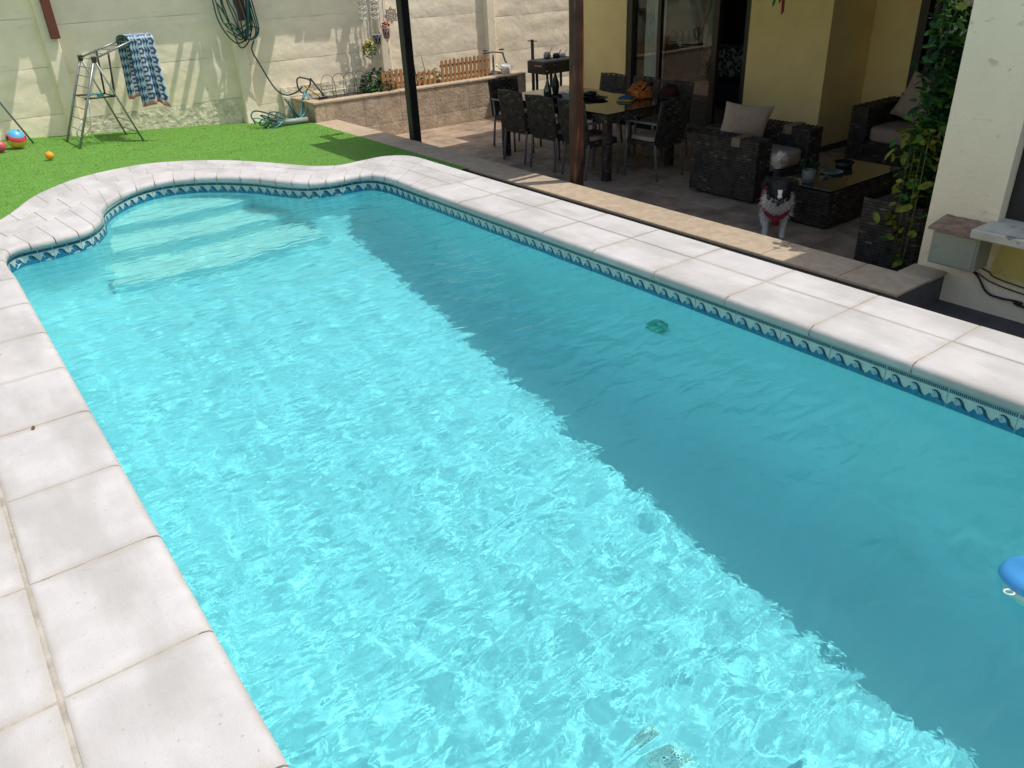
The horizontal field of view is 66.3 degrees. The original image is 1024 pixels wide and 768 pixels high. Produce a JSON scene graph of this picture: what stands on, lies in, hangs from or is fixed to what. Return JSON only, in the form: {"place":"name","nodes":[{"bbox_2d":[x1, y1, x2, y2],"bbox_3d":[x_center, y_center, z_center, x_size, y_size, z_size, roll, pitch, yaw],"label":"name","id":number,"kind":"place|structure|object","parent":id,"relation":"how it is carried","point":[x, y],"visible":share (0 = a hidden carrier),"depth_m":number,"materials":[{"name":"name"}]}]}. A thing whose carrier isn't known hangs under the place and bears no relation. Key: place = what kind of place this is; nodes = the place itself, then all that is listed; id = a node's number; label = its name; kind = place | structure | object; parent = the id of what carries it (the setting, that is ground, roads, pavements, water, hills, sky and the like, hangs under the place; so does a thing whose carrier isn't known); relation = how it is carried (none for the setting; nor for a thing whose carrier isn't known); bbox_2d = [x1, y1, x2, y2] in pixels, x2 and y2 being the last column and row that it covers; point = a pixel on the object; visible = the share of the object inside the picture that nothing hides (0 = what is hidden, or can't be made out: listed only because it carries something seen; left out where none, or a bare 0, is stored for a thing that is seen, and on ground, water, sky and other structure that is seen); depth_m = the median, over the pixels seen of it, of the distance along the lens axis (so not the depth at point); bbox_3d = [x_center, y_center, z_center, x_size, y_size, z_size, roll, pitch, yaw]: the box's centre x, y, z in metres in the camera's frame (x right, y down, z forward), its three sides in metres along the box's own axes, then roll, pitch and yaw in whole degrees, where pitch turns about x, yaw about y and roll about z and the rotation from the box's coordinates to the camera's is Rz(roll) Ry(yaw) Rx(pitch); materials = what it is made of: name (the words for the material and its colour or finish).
{"place":"outdoors","nodes":[
{"label":"outdoors","id":0,"kind":"place"},
{"bbox_2d":[0,498,76,767],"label":"pool deck","id":1,"kind":"structure","parent":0,"point":[33,732],"depth_m":2.08,"materials":[{"name":"stone"}]},
{"bbox_2d":[0,116,465,219],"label":"lawn","id":2,"kind":"structure","parent":0,"point":[201,132],"depth_m":9.01,"materials":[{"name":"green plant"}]},
{"bbox_2d":[0,141,6,151],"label":"ball","id":3,"kind":"object","parent":2,"relation":"on","point":[3,146],"visible":1,"depth_m":8.72,"materials":[{"name":"pink plastic"}]},
{"bbox_2d":[5,129,26,147],"bbox_3d":[-5.665,-2.802,8.948,0.210,0.210,0.210,12,43,-19],"label":"ball","id":4,"kind":"object","parent":2,"relation":"on","point":[15,138],"visible":1,"depth_m":8.88,"materials":[{"name":"multicoloured plastic"}]},
{"bbox_2d":[0,102,34,143],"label":"leaning pole","id":5,"kind":"object","parent":2,"relation":"on","point":[16,122],"visible":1,"depth_m":9.09,"materials":[{"name":"metal"}]},
{"bbox_2d":[45,151,53,159],"bbox_3d":[-4.950,-2.445,8.385,0.086,0.086,0.086,13,43,-19],"label":"ball","id":6,"kind":"object","parent":2,"relation":"on","point":[49,155],"visible":1,"depth_m":8.36,"materials":[{"name":"orange plastic"}]},
{"bbox_2d":[66,38,143,148],"bbox_3d":[-4.896,-3.455,9.310,1.024,1.155,0.719,-27,37,-37],"label":"clothes airer","id":7,"kind":"object","parent":2,"relation":"on","point":[93,60],"visible":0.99,"depth_m":9.21,"materials":[{"name":"grey metal"}]},
{"bbox_2d":[90,92,102,96],"bbox_3d":[-4.893,-3.394,9.213,0.140,0.050,0.060,-22,34,-31],"label":"clothes peg bag","id":8,"kind":"object","parent":7,"relation":"on","point":[100,94],"visible":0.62,"depth_m":9.21,"materials":[{"name":"teal plastic"}]},
{"bbox_2d":[116,32,170,106],"bbox_3d":[-4.481,-3.797,9.467,0.306,0.801,0.742,-22,34,-31],"label":"beach towel","id":9,"kind":"object","parent":7,"relation":"hanging from","point":[142,71],"visible":0.98,"depth_m":9.29,"materials":[{"name":"blue fabric"}]},
{"bbox_2d":[250,77,310,128],"bbox_3d":[-3.114,-3.857,10.784,0.384,0.594,1.068,23,38,39],"label":"hose","id":10,"kind":"object","parent":2,"relation":"on","point":[268,122],"visible":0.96,"depth_m":10.73,"materials":[{"name":"teal rubber"}]},
{"bbox_2d":[271,117,308,126],"bbox_3d":[-3.054,-3.608,10.775,0.514,0.077,0.072,-18,32,-25],"label":"grey tube","id":11,"kind":"object","parent":2,"relation":"on","point":[295,120],"visible":0.97,"depth_m":10.76,"materials":[{"name":"plastic"}]},
{"bbox_2d":[7,179,1023,435],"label":"pool basin","id":12,"kind":"object","parent":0,"point":[987,411],"visible":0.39,"depth_m":4.84,"materials":[{"name":"tile"}]},
{"bbox_2d":[0,155,1023,767],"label":"pool coping","id":13,"kind":"object","parent":12,"relation":"on","point":[142,671],"visible":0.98,"depth_m":3.24,"materials":[{"name":"stone"}]},
{"bbox_2d":[13,190,1023,767],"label":"pool water","id":14,"kind":"structure","parent":12,"relation":"in","point":[417,484],"depth_m":2.93,"materials":[{"name":"blue liquid"}]},
{"bbox_2d":[998,555,1023,602],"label":"chlorine floater","id":15,"kind":"object","parent":14,"relation":"in","point":[1011,572],"visible":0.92,"depth_m":2.45,"materials":[{"name":"blue plastic"}]},
{"bbox_2d":[551,93,561,100],"bbox_3d":[0.542,-3.427,9.363,0.170,0.060,0.170,-22,34,-31],"label":"bowl","id":16,"kind":"object","parent":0,"point":[556,96],"visible":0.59,"depth_m":9.32,"materials":[{"name":"black ceramic"}]},
{"bbox_2d":[559,49,566,56],"bbox_3d":[0.806,-5.307,12.566,0.118,0.100,0.148,8,30,19],"label":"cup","id":17,"kind":"object","parent":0,"point":[562,54],"visible":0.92,"depth_m":12.53,"materials":[{"name":"white ceramic"}]},
{"bbox_2d":[396,99,908,258],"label":"terrace floor","id":18,"kind":"structure","parent":0,"point":[671,189],"depth_m":9.10,"materials":[{"name":"beige tile"}]},
{"bbox_2d":[0,0,568,139],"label":"garden wall","id":19,"kind":"structure","parent":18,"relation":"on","point":[213,73],"depth_m":10.73,"materials":[{"name":"paint"}]},
{"bbox_2d":[39,0,245,38],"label":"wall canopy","id":20,"kind":"object","parent":19,"relation":"attached to","point":[49,17],"visible":0.86,"depth_m":9.26,"materials":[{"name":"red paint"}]},
{"bbox_2d":[212,0,302,95],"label":"hanging hose","id":21,"kind":"object","parent":19,"relation":"attached to","point":[249,16],"visible":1,"depth_m":10.43,"materials":[{"name":"green rubber"}]},
{"bbox_2d":[357,0,385,42],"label":"macrame hanger","id":22,"kind":"object","parent":19,"relation":"hanging from","point":[370,11],"visible":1,"depth_m":11.45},
{"bbox_2d":[362,39,376,58],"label":"hanging flowers","id":23,"kind":"object","parent":22,"relation":"hanging from","point":[366,46],"visible":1,"depth_m":11.56,"materials":[{"name":"yellow plant"}]},
{"bbox_2d":[372,34,381,59],"bbox_3d":[-1.993,-5.026,11.691,0.164,0.355,0.164,-22,34,-31],"label":"hanging pot","id":24,"kind":"object","parent":22,"relation":"hanging from","point":[377,38],"visible":1,"depth_m":11.60,"materials":[{"name":"white metal"}]},
{"bbox_2d":[381,21,389,52],"bbox_3d":[-1.872,-5.178,11.716,0.141,0.457,0.138,-22,34,-31],"label":"hanging pot","id":25,"kind":"object","parent":22,"relation":"hanging from","point":[386,31],"visible":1,"depth_m":11.65,"materials":[{"name":"red ceramic"}]},
{"bbox_2d":[384,6,396,23],"bbox_3d":[-1.813,-5.528,11.742,0.249,0.249,0.020,-22,34,-31],"label":"wall mandala","id":26,"kind":"object","parent":19,"relation":"attached to","point":[389,15],"depth_m":11.74,"materials":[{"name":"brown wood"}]},
{"bbox_2d":[291,69,525,134],"bbox_3d":[-1.472,-4.318,12.127,3.710,0.610,0.792,-22,34,-31],"label":"raised planter bed","id":27,"kind":"object","parent":18,"relation":"on","point":[445,103],"visible":0.63,"depth_m":11.71,"materials":[{"name":"beige stone"}]},
{"bbox_2d":[304,85,323,99],"bbox_3d":[-2.782,-4.090,10.982,0.255,0.194,0.064,-1,29,3],"label":"garden tool","id":28,"kind":"object","parent":27,"relation":"on","point":[320,97],"visible":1,"depth_m":10.99,"materials":[{"name":"yellow metal"}]},
{"bbox_2d":[310,78,327,98],"bbox_3d":[-2.728,-4.161,11.021,0.229,0.276,0.067,3,29,10],"label":"garden tool","id":29,"kind":"object","parent":27,"relation":"on","point":[324,96],"visible":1,"depth_m":11.02,"materials":[{"name":"black metal"}]},
{"bbox_2d":[321,69,378,97],"bbox_3d":[-2.313,-4.271,11.202,0.898,0.364,0.007,-22,34,-31],"label":"wire edging","id":30,"kind":"object","parent":27,"relation":"on","point":[349,86],"visible":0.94,"depth_m":11.19,"materials":[{"name":"grey metal"}]},
{"bbox_2d":[358,67,397,93],"bbox_3d":[-1.998,-4.429,11.586,0.638,0.471,0.607,-22,34,-31],"label":"leafy shrub","id":31,"kind":"object","parent":27,"relation":"on","point":[372,87],"visible":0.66,"depth_m":11.50,"materials":[{"name":"green plant"}]},
{"bbox_2d":[380,69,403,90],"bbox_3d":[-1.680,-4.506,11.563,0.560,0.278,0.026,-22,34,-31],"label":"picket fence","id":32,"kind":"object","parent":27,"relation":"on","point":[391,75],"visible":0.73,"depth_m":11.50,"materials":[{"name":"brown wood"}]},
{"bbox_2d":[416,69,437,85],"bbox_3d":[-1.279,-4.636,11.833,0.360,0.213,0.026,-22,34,-31],"label":"picket fence","id":33,"kind":"object","parent":27,"relation":"on","point":[425,80],"visible":1,"depth_m":11.82,"materials":[{"name":"brown wood"}]},
{"bbox_2d":[430,67,440,82],"bbox_3d":[-1.152,-4.729,12.036,0.177,0.270,0.171,5,29,14],"label":"potted plant","id":34,"kind":"object","parent":27,"relation":"on","point":[438,81],"visible":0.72,"depth_m":12.02,"materials":[{"name":"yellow plant"}]},
{"bbox_2d":[440,55,489,82],"bbox_3d":[-0.718,-4.911,12.166,0.930,0.328,0.026,-22,34,-31],"label":"picket fence","id":35,"kind":"object","parent":27,"relation":"on","point":[462,63],"visible":1,"depth_m":12.14,"materials":[{"name":"brown wood"}]},
{"bbox_2d":[482,48,506,74],"bbox_3d":[-0.284,-5.169,12.549,0.501,0.378,0.171,-22,34,-31],"label":"balance scale","id":36,"kind":"object","parent":27,"relation":"on","point":[493,72],"visible":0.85,"depth_m":12.54,"materials":[{"name":"metal"}]},
{"bbox_2d":[496,64,512,73],"bbox_3d":[-0.125,-5.052,12.546,0.337,0.161,0.145,-22,34,-31],"label":"watering can","id":37,"kind":"object","parent":27,"relation":"on","point":[504,68],"visible":1,"depth_m":12.51,"materials":[{"name":"white metal"}]},
{"bbox_2d":[396,0,583,185],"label":"pergola","id":38,"kind":"object","parent":18,"relation":"on","point":[576,40],"visible":0.79,"depth_m":7.34,"materials":[{"name":"brown wood"}]},
{"bbox_2d":[488,76,541,150],"bbox_3d":[0.041,-3.621,10.457,0.483,0.860,0.553,-22,34,-31],"label":"dining chair","id":39,"kind":"object","parent":18,"relation":"on","point":[507,83],"visible":0.37,"depth_m":10.45,"materials":[{"name":"black wicker"}]},
{"bbox_2d":[497,89,554,164],"bbox_3d":[0.187,-3.228,9.725,0.553,0.860,0.483,-22,34,-31],"label":"dining chair","id":40,"kind":"object","parent":18,"relation":"on","point":[513,114],"visible":0.75,"depth_m":9.52,"materials":[{"name":"black wicker"}]},
{"bbox_2d":[527,39,568,90],"bbox_3d":[0.662,-4.935,12.555,0.732,1.100,0.445,-22,34,-31],"label":"barbecue","id":41,"kind":"object","parent":18,"relation":"on","point":[541,66],"visible":0.7,"depth_m":12.32,"materials":[{"name":"black metal"}]},
{"bbox_2d":[543,47,551,58],"bbox_3d":[0.569,-5.213,12.349,0.149,0.162,0.118,-4,29,-3],"label":"kettle","id":42,"kind":"object","parent":41,"relation":"on","point":[546,55],"visible":1,"depth_m":12.33,"materials":[{"name":"grey metal"}]},
{"bbox_2d":[553,50,560,57],"bbox_3d":[0.717,-5.239,12.433,0.148,0.115,0.118,-4,29,-3],"label":"pan","id":43,"kind":"object","parent":41,"relation":"on","point":[556,55],"visible":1,"depth_m":12.40,"materials":[{"name":"black metal"}]},
{"bbox_2d":[524,94,584,172],"bbox_3d":[0.514,-3.016,9.307,0.553,0.860,0.483,-24,35,-33],"label":"dining chair","id":44,"kind":"object","parent":18,"relation":"on","point":[543,124],"visible":0.88,"depth_m":9.11,"materials":[{"name":"black wicker"}]},
{"bbox_2d":[501,85,673,181],"bbox_3d":[0.884,-3.107,9.573,1.121,0.730,2.000,-22,34,-31],"label":"dining table","id":45,"kind":"object","parent":18,"relation":"on","point":[608,111],"visible":0.36,"depth_m":8.80,"materials":[{"name":"wicker"}]},
{"bbox_2d":[544,71,551,96],"bbox_3d":[0.420,-3.535,9.290,0.096,0.330,0.095,-22,34,-31],"label":"bottle","id":46,"kind":"object","parent":45,"relation":"on","point":[547,91],"visible":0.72,"depth_m":9.27,"materials":[{"name":"black glass"}]},
{"bbox_2d":[552,65,558,93],"bbox_3d":[0.540,-3.799,9.761,0.096,0.330,0.095,-22,34,-31],"label":"bottle","id":47,"kind":"object","parent":45,"relation":"on","point":[555,85],"visible":0.99,"depth_m":9.76,"materials":[{"name":"black glass"}]},
{"bbox_2d":[561,91,583,98],"bbox_3d":[0.721,-3.429,9.316,0.230,0.092,0.170,-22,34,-31],"label":"food box","id":48,"kind":"object","parent":45,"relation":"on","point":[565,94],"visible":0.4,"depth_m":9.26,"materials":[{"name":"plastic"}]},
{"bbox_2d":[583,91,599,97],"bbox_3d":[0.937,-3.483,9.414,0.240,0.075,0.238,-22,34,-31],"label":"plate","id":49,"kind":"object","parent":45,"relation":"on","point":[587,94],"visible":0.9,"depth_m":9.36,"materials":[{"name":"black ceramic"}]},
{"bbox_2d":[590,96,607,99],"bbox_3d":[1.026,-3.376,9.263,0.220,0.024,0.218,-22,34,-31],"label":"plate","id":50,"kind":"object","parent":45,"relation":"on","point":[599,98],"visible":1,"depth_m":9.30,"materials":[{"name":"black ceramic"}]},
{"bbox_2d":[616,96,635,101],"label":"folded towels","id":51,"kind":"object","parent":45,"relation":"on","point":[626,98],"visible":0.93,"depth_m":9.07,"materials":[{"name":"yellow fabric"}]},
{"bbox_2d":[627,79,653,98],"bbox_3d":[1.536,-3.471,9.213,0.295,0.191,0.394,10,31,22],"label":"beach bag","id":52,"kind":"object","parent":45,"relation":"on","point":[642,89],"visible":0.96,"depth_m":9.13,"materials":[{"name":"orange fabric"}]},
{"bbox_2d":[660,83,679,96],"bbox_3d":[1.870,-3.467,9.223,0.258,0.145,0.225,-22,34,-31],"label":"dark cloth","id":53,"kind":"object","parent":45,"relation":"on","point":[669,90],"visible":1,"depth_m":9.16,"materials":[{"name":"brown fabric"}]},
{"bbox_2d":[557,98,618,180],"bbox_3d":[0.870,-2.818,8.912,0.553,0.860,0.483,-20,33,-29],"label":"dining chair","id":54,"kind":"object","parent":18,"relation":"on","point":[592,138],"visible":0.55,"depth_m":8.78,"materials":[{"name":"black wicker"}]},
{"bbox_2d":[595,72,626,147],"bbox_3d":[1.159,-3.644,10.400,0.553,0.860,0.483,-22,34,-31],"label":"dining chair","id":55,"kind":"object","parent":18,"relation":"on","point":[616,82],"visible":0.36,"depth_m":10.36,"materials":[{"name":"black wicker"}]},
{"bbox_2d":[315,120,946,307],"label":"terrace kerb","id":56,"kind":"structure","parent":18,"relation":"on","point":[918,285],"depth_m":5.99,"materials":[{"name":"stone"}]},
{"bbox_2d":[613,76,661,154],"bbox_3d":[1.534,-3.434,9.982,0.553,0.860,0.483,-22,34,-31],"label":"dining chair","id":57,"kind":"object","parent":18,"relation":"on","point":[656,86],"visible":0.18,"depth_m":9.83,"materials":[{"name":"black wicker"}]},
{"bbox_2d":[623,97,690,181],"bbox_3d":[1.611,-2.757,8.735,0.483,0.860,0.553,-23,35,-33],"label":"dining chair","id":58,"kind":"object","parent":18,"relation":"on","point":[670,124],"visible":1,"depth_m":8.55,"materials":[{"name":"black wicker"}]},
{"bbox_2d":[633,80,694,161],"bbox_3d":[1.847,-3.230,9.580,0.553,0.860,0.483,-24,35,-33],"label":"dining chair","id":59,"kind":"object","parent":18,"relation":"on","point":[686,89],"visible":0.27,"depth_m":9.50,"materials":[{"name":"black wicker"}]},
{"bbox_2d":[689,119,822,201],"bbox_3d":[2.523,-2.375,8.148,1.061,0.610,0.851,-22,34,-31],"label":"wicker armchair","id":60,"kind":"object","parent":18,"relation":"on","point":[733,165],"visible":0.82,"depth_m":7.92,"materials":[{"name":"black wicker"}]},
{"bbox_2d":[721,101,774,136],"bbox_3d":[2.362,-2.620,7.995,0.500,0.500,0.150,4,43,-4],"label":"cushion","id":61,"kind":"object","parent":60,"relation":"on","point":[741,119],"visible":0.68,"depth_m":7.88,"materials":[{"name":"beige fabric"}]},
{"bbox_2d":[583,0,946,152],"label":"house","id":62,"kind":"structure","parent":18,"relation":"on","point":[827,65],"depth_m":9.51,"materials":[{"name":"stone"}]},
{"bbox_2d":[644,0,667,96],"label":"curtain","id":63,"kind":"object","parent":62,"relation":"hanging from","point":[651,40],"visible":0.4,"depth_m":11.13,"materials":[{"name":"grey fabric"}]},
{"bbox_2d":[625,0,751,132],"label":"sliding door","id":64,"kind":"structure","parent":62,"relation":"in","point":[633,6],"depth_m":10.67,"materials":[{"name":"brown metal"}]},
{"bbox_2d":[681,44,742,103],"bbox_3d":[3.790,-4.766,12.113,0.850,0.760,2.400,-22,34,-31],"label":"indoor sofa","id":65,"kind":"object","parent":62,"relation":"in","point":[729,72],"visible":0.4,"depth_m":12.41,"materials":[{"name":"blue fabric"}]},
{"bbox_2d":[772,0,784,14],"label":"hanging ornament","id":66,"kind":"object","parent":62,"relation":"hanging from","point":[782,5],"visible":1,"depth_m":7.45,"materials":[{"name":"red metal"}]},
{"bbox_2d":[905,0,943,89],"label":"sliding door","id":67,"kind":"structure","parent":62,"relation":"in","point":[918,52],"depth_m":8.90,"materials":[{"name":"brown metal"}]},
{"bbox_2d":[932,0,973,80],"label":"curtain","id":68,"kind":"object","parent":62,"relation":"hanging from","point":[968,3],"visible":0.02,"depth_m":8.71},
{"bbox_2d":[758,149,799,238],"bbox_3d":[2.288,-1.632,6.779,0.347,0.691,0.873,5,30,14],"label":"dog","id":69,"kind":"object","parent":18,"relation":"on","point":[777,195],"visible":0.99,"depth_m":6.63},
{"bbox_2d":[777,159,902,227],"bbox_3d":[3.061,-1.807,7.367,1.150,0.335,0.570,-22,34,-31],"label":"coffee table","id":70,"kind":"object","parent":18,"relation":"on","point":[830,200],"visible":0.66,"depth_m":7.08,"materials":[{"name":"wicker"}]},
{"bbox_2d":[799,156,822,182],"bbox_3d":[2.671,-1.932,7.031,0.203,0.238,0.188,10,31,22],"label":"potted plant","id":71,"kind":"object","parent":70,"relation":"on","point":[808,174],"visible":1,"depth_m":7.02,"materials":[{"name":"green plant"}]},
{"bbox_2d":[820,168,843,174],"bbox_3d":[2.987,-1.979,7.317,0.210,0.020,0.210,-22,34,-31],"label":"glass dish","id":72,"kind":"object","parent":70,"relation":"on","point":[830,171],"visible":1,"depth_m":7.35,"materials":[{"name":"glass"}]},
{"bbox_2d":[835,159,854,168],"bbox_3d":[3.172,-2.098,7.482,0.180,0.055,0.180,-22,34,-31],"label":"dark bowl","id":73,"kind":"object","parent":70,"relation":"on","point":[843,163],"visible":1,"depth_m":7.45,"materials":[{"name":"black ceramic"}]},
{"bbox_2d":[844,92,913,167],"bbox_3d":[4.700,-2.732,8.535,0.861,0.680,1.751,-22,34,-31],"label":"wicker sofa","id":74,"kind":"object","parent":18,"relation":"on","point":[875,126],"visible":0.33,"depth_m":8.81,"materials":[{"name":"black wicker"}]},
{"bbox_2d":[890,70,939,122],"bbox_3d":[4.525,-3.116,8.649,0.150,0.500,0.500,-19,52,-42],"label":"cushion","id":75,"kind":"object","parent":74,"relation":"on","point":[904,105],"visible":0.34,"depth_m":8.66,"materials":[{"name":"beige fabric"}]},
{"bbox_2d":[853,0,973,270],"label":"vine planter","id":76,"kind":"object","parent":18,"relation":"on","point":[893,220],"visible":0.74,"depth_m":5.35,"materials":[{"name":"wicker"}]},
{"bbox_2d":[461,169,1023,338],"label":"drain channel","id":77,"kind":"object","parent":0,"point":[984,319],"visible":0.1,"depth_m":4.91,"materials":[{"name":"stone"}]},
{"label":"ground","id":78,"kind":"structure","parent":0,"visible":0},
{"bbox_2d":[917,0,1023,323],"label":"house wing","id":79,"kind":"structure","parent":78,"relation":"on","point":[980,174],"depth_m":4.68,"materials":[{"name":"white paint"}]},
{"bbox_2d":[927,214,991,272],"bbox_3d":[2.774,-0.866,4.852,0.219,0.268,0.330,-22,34,-31],"label":"meter box","id":80,"kind":"object","parent":79,"relation":"attached to","point":[954,245],"visible":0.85,"depth_m":4.81,"materials":[{"name":"grey metal"}]},
{"bbox_2d":[929,231,977,270],"bbox_3d":[2.717,-0.821,4.830,0.004,0.195,0.255,-22,34,-31],"label":"door","id":81,"kind":"structure","parent":80,"relation":"in","point":[947,249],"depth_m":4.83,"materials":[{"name":"grey metal"}]},
{"bbox_2d":[973,272,1023,308],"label":"cable","id":82,"kind":"object","parent":79,"relation":"attached to","point":[1018,303],"visible":0.7,"depth_m":4.85,"materials":[{"name":"black rubber"}]},
{"bbox_2d":[975,271,1023,294],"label":"cable","id":83,"kind":"object","parent":79,"relation":"attached to","point":[999,285],"visible":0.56,"depth_m":4.83,"materials":[{"name":"black rubber"}]},
{"bbox_2d":[981,268,1023,288],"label":"cable","id":84,"kind":"object","parent":79,"relation":"attached to","point":[1000,279],"visible":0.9,"depth_m":4.81,"materials":[{"name":"black rubber"}]},
{"bbox_2d":[1005,149,1023,221],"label":"window","id":85,"kind":"structure","parent":79,"relation":"in","point":[1015,211],"depth_m":4.69,"materials":[{"name":"black glass"}]}
]}

